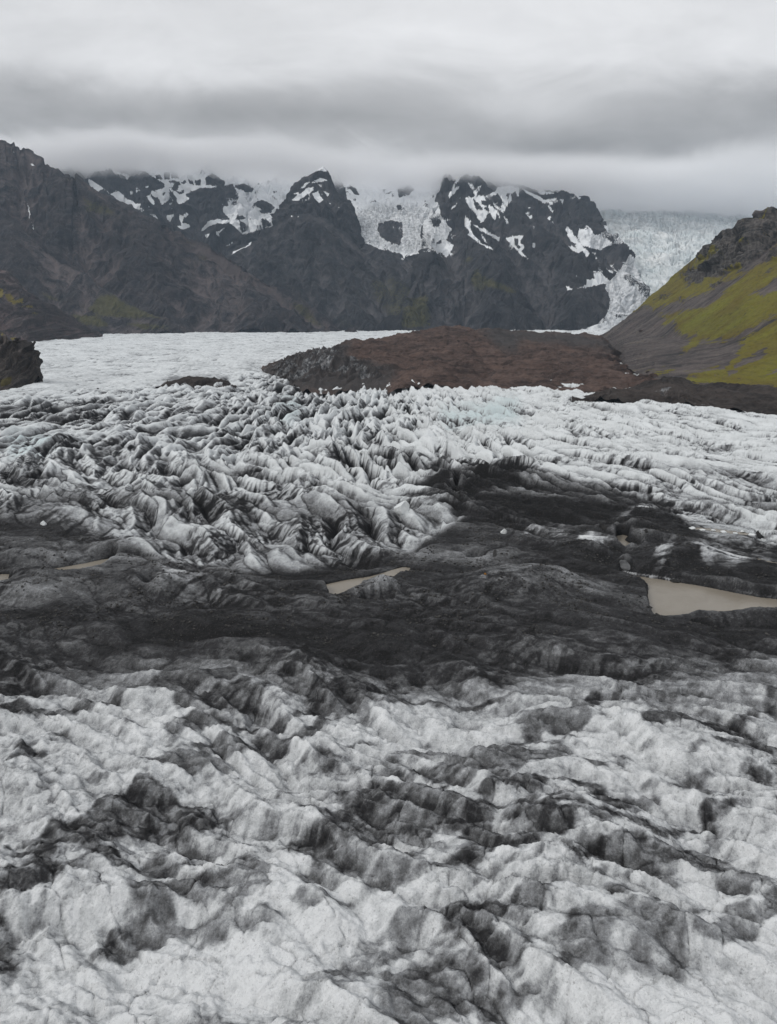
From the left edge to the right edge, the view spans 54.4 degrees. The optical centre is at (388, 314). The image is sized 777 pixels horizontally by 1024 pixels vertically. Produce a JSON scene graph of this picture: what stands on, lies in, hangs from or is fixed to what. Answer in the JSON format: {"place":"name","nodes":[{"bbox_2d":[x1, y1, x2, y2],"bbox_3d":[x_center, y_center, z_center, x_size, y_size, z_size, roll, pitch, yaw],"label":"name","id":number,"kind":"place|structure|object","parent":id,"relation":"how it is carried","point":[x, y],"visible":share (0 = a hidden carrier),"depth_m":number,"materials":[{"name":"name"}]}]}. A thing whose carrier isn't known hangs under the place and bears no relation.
{"place":"outdoors","nodes":[
{"label":"outdoors","id":0,"kind":"place"},
{"bbox_2d":[0,574,8,579],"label":"pond","id":1,"kind":"structure","parent":0,"point":[4,576],"depth_m":291.37,"materials":[{"name":"beige liquid"}]},
{"bbox_2d":[0,334,42,390],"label":"rock crag","id":2,"kind":"structure","parent":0,"point":[21,361],"depth_m":1048.92,"materials":[{"name":"grey stone"}]},
{"bbox_2d":[0,268,102,341],"bbox_3d":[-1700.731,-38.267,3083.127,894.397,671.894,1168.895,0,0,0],"label":"hill","id":3,"kind":"structure","parent":0,"point":[25,314],"depth_m":3024.84,"materials":[{"name":"grey stone"}]},
{"bbox_2d":[55,559,107,569],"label":"pond","id":4,"kind":"structure","parent":0,"point":[84,565],"depth_m":304.14,"materials":[{"name":"beige liquid"}]},
{"bbox_2d":[0,205,192,333],"bbox_3d":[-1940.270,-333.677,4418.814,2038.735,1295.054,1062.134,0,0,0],"label":"scree slope","id":5,"kind":"structure","parent":0,"point":[29,263],"depth_m":4191.92,"materials":[{"name":"grey stone"}]},
{"bbox_2d":[0,140,356,332],"bbox_3d":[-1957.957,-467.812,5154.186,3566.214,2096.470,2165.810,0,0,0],"label":"mountain","id":6,"kind":"structure","parent":0,"point":[128,253],"depth_m":4667.48,"materials":[{"name":"grey stone"}]},
{"bbox_2d":[55,161,309,255],"bbox_3d":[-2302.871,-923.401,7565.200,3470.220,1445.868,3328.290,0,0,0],"label":"snowy range","id":7,"kind":"structure","parent":0,"point":[223,211],"depth_m":7104.51,"materials":[{"name":"grey stone"}]},
{"bbox_2d":[270,167,364,248],"bbox_3d":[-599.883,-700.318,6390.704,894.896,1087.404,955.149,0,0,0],"label":"summit rock","id":8,"kind":"object","parent":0,"point":[315,194],"visible":0.59,"depth_m":6153.16,"materials":[{"name":"grey stone"}]},
{"bbox_2d":[225,213,437,331],"bbox_3d":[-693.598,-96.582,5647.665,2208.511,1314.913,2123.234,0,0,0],"label":"cone mountain","id":9,"kind":"structure","parent":0,"point":[339,279],"depth_m":5263.41,"materials":[{"name":"grey stone"}]},
{"bbox_2d":[326,567,409,593],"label":"pond","id":10,"kind":"structure","parent":0,"point":[338,587],"depth_m":284.31,"materials":[{"name":"beige liquid"}]},
{"bbox_2d":[0,329,776,1023],"bbox_3d":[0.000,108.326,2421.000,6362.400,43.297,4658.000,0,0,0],"label":"glacier","id":11,"kind":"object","parent":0,"point":[570,821],"visible":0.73,"depth_m":192.93,"materials":[{"name":"white ice"}]},
{"bbox_2d":[155,376,236,388],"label":"debris ridge","id":12,"kind":"structure","parent":11,"relation":"on","point":[191,381],"depth_m":1050.63,"materials":[{"name":"grey gravel"}]},
{"bbox_2d":[0,517,776,646],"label":"rubble","id":13,"kind":"object","parent":11,"relation":"on","point":[335,594],"visible":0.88,"depth_m":265.62,"materials":[{"name":"black stone"}]},
{"bbox_2d":[394,501,409,514],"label":"ice block","id":14,"kind":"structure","parent":11,"relation":"on","point":[402,508],"depth_m":367.79,"materials":[{"name":"white ice"}]},
{"bbox_2d":[261,325,657,395],"bbox_3d":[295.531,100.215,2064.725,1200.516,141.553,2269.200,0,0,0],"label":"moraine","id":15,"kind":"structure","parent":11,"relation":"on","point":[591,362],"depth_m":1354.33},
{"bbox_2d":[599,522,607,529],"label":"rock fragment","id":16,"kind":"object","parent":11,"relation":"on","point":[602,526],"visible":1,"depth_m":340.95,"materials":[{"name":"black stone"}]},
{"bbox_2d":[619,560,629,570],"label":"ice block","id":17,"kind":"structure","parent":11,"relation":"on","point":[624,565],"depth_m":297.94,"materials":[{"name":"grey ice"}]},
{"bbox_2d":[669,579,679,582],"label":"boulder","id":18,"kind":"object","parent":11,"relation":"on","point":[675,580],"visible":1,"depth_m":286.50,"materials":[{"name":"black stone"}]},
{"bbox_2d":[572,376,776,414],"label":"dark moraine","id":19,"kind":"structure","parent":11,"relation":"on","point":[747,398],"depth_m":878.58,"materials":[{"name":"grey gravel"}]},
{"bbox_2d":[756,531,763,538],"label":"dirt cone","id":20,"kind":"object","parent":11,"relation":"on","point":[759,535],"visible":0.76,"depth_m":342.23,"materials":[{"name":"black soil"}]},
{"bbox_2d":[330,171,459,287],"bbox_3d":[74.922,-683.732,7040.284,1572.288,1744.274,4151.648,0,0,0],"label":"hanging glacier","id":21,"kind":"object","parent":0,"point":[392,211],"visible":0.47,"depth_m":6804.51,"materials":[{"name":"white ice"}]},
{"bbox_2d":[377,173,649,330],"bbox_3d":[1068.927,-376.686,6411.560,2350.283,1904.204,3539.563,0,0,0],"label":"rock massif","id":22,"kind":"structure","parent":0,"point":[507,255],"depth_m":5299.83,"materials":[{"name":"grey stone"}]},
{"bbox_2d":[617,535,628,545],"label":"pond","id":23,"kind":"structure","parent":0,"point":[622,540],"depth_m":335.95,"materials":[{"name":"beige liquid"}]},
{"bbox_2d":[594,200,754,294],"bbox_3d":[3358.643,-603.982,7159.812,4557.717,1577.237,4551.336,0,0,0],"label":"icefall","id":24,"kind":"object","parent":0,"point":[665,243],"visible":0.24,"depth_m":7034.53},
{"bbox_2d":[601,206,776,386],"bbox_3d":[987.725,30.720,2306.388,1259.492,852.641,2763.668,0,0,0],"label":"mossy hill","id":25,"kind":"structure","parent":0,"point":[707,314],"depth_m":1916.47,"materials":[{"name":"green plant"}]},
{"bbox_2d":[640,576,776,615],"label":"pond","id":26,"kind":"structure","parent":0,"point":[665,597],"depth_m":269.43,"materials":[{"name":"beige liquid"}]},
{"bbox_2d":[694,528,748,534],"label":"pond","id":27,"kind":"structure","parent":0,"point":[730,532],"depth_m":344.86,"materials":[{"name":"beige liquid"}]}
]}

